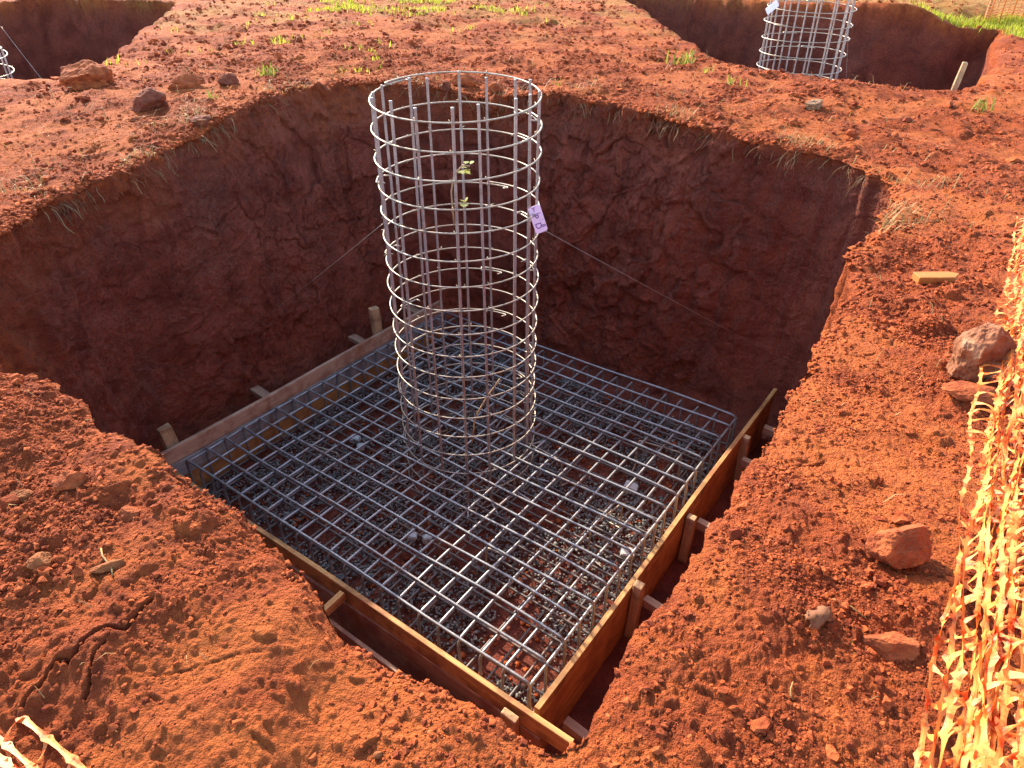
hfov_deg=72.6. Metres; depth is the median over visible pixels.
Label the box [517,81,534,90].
boulder lump
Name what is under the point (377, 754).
tan stone
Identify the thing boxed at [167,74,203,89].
boulder lump
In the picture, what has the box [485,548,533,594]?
rebar chair
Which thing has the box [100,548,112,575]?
straw stalk
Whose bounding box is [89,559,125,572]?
tan stone
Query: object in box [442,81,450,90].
boulder lump
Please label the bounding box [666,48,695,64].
grass tuft
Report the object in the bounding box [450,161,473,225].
weed sprig
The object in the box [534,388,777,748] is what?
formwork panel
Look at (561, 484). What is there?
rebar chair
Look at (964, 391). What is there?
soil slab
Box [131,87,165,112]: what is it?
boulder lump
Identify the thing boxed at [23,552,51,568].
tan stone
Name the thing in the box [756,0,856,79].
column cage
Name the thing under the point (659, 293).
guy wire
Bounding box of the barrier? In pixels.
[983,0,1023,20]
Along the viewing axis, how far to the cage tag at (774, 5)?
9.69 m
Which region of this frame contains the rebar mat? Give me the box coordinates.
[185,312,736,711]
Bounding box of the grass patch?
[104,0,568,73]
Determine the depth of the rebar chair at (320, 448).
6.53 m
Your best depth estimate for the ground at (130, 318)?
6.29 m
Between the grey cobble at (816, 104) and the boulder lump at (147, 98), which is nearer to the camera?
the boulder lump at (147, 98)
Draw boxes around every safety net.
[0,715,85,767]
[913,216,1023,767]
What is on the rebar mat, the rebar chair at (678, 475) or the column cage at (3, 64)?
the rebar chair at (678, 475)
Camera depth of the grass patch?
13.16 m
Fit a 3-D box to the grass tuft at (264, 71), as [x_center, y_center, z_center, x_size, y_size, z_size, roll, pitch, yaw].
[-2.881,-3.713,8.218,0.343,0.169,0.289,9,34,13]
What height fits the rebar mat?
0.416 m
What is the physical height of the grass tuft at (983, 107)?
0.194 m
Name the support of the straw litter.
on the ground at (130, 318)
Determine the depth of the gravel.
6.39 m
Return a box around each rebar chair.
[296,443,342,478]
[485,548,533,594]
[517,443,567,486]
[588,503,622,567]
[628,440,683,477]
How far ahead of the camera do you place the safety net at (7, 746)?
1.36 m
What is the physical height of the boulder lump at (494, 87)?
0.124 m
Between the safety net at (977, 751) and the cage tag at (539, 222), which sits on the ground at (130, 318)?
the safety net at (977, 751)
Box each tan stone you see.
[9,489,33,502]
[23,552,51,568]
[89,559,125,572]
[373,751,382,758]
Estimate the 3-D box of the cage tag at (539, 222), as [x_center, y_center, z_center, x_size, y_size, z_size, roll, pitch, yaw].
[0.194,-1.236,5.229,0.095,0.205,0.006,-21,21,0]
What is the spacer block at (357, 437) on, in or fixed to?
on the gravel
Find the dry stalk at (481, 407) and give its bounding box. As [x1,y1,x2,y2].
[471,379,499,442]
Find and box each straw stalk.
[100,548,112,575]
[832,598,866,617]
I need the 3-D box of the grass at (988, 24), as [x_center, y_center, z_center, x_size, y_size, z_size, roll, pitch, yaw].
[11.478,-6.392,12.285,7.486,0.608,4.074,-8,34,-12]
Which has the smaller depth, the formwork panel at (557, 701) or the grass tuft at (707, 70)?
the formwork panel at (557, 701)
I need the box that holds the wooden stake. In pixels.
[951,62,967,90]
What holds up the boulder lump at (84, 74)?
on the ground at (130, 318)
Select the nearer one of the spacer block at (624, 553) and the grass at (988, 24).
the spacer block at (624, 553)
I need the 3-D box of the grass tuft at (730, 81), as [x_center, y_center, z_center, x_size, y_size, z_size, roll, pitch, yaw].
[2.607,-3.607,8.288,0.328,0.172,0.271,-28,42,-35]
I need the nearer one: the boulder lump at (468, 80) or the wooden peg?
the wooden peg
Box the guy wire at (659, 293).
[546,231,784,359]
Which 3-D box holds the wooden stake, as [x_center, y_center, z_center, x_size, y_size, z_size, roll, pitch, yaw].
[5.601,-3.747,8.817,0.070,0.606,0.040,8,27,-5]
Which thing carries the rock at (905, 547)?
on the ground at (130, 318)
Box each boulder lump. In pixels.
[59,59,114,91]
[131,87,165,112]
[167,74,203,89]
[188,115,211,126]
[217,73,238,85]
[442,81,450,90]
[451,73,476,86]
[488,82,503,93]
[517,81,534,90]
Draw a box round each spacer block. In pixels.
[349,434,360,443]
[356,443,364,450]
[407,532,416,541]
[422,534,432,543]
[620,547,634,560]
[623,480,638,495]
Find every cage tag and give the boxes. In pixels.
[528,204,547,233]
[765,0,778,13]
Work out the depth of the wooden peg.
3.86 m
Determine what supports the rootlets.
hanging from the ground at (130, 318)
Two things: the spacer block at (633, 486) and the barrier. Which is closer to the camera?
the spacer block at (633, 486)
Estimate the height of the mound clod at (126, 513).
0.036 m
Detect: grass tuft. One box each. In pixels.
[205,89,219,97]
[255,61,278,76]
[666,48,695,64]
[697,65,714,72]
[716,74,746,86]
[971,93,995,112]
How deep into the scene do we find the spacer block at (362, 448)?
6.98 m
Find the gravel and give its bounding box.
[208,336,720,709]
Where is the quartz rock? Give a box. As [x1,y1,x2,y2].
[946,323,1016,382]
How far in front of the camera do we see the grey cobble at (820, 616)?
1.65 m
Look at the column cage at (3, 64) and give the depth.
8.90 m
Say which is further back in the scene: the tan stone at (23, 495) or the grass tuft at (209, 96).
the grass tuft at (209, 96)
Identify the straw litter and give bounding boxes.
[0,23,1014,731]
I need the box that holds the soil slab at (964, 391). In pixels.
[941,380,1013,405]
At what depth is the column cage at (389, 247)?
5.62 m
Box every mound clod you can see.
[51,470,87,490]
[118,505,140,522]
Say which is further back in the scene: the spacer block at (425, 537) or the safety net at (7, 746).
the spacer block at (425, 537)
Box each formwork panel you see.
[156,300,441,486]
[172,469,573,752]
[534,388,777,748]
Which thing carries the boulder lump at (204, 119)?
on the ground at (130, 318)
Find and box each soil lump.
[862,631,919,661]
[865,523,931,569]
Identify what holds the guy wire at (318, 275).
attached to the column cage at (389, 247)
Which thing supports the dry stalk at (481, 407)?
in the column cage at (389, 247)
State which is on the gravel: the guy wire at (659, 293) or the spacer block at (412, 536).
the spacer block at (412, 536)
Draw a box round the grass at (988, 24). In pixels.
[909,0,1023,37]
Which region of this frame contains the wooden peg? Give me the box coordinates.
[911,271,958,283]
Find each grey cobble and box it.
[803,605,834,629]
[805,99,823,109]
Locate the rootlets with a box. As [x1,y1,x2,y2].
[42,84,867,232]
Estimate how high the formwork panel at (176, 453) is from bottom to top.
0.854 m
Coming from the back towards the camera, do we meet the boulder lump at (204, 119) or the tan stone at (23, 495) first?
the boulder lump at (204, 119)
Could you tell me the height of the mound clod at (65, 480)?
0.054 m
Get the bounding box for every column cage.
[0,46,14,78]
[368,70,552,521]
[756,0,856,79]
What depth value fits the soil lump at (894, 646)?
1.62 m
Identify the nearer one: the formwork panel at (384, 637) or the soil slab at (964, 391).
the soil slab at (964, 391)
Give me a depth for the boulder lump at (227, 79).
7.72 m
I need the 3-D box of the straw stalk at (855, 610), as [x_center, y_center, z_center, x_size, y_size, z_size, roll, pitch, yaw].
[0.830,0.549,1.715,0.004,0.013,0.086,-29,43,-36]
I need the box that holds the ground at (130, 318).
[0,0,1023,767]
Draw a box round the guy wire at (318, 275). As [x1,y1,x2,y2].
[251,224,381,327]
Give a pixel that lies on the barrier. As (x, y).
(988, 9)
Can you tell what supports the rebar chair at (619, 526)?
on the rebar mat

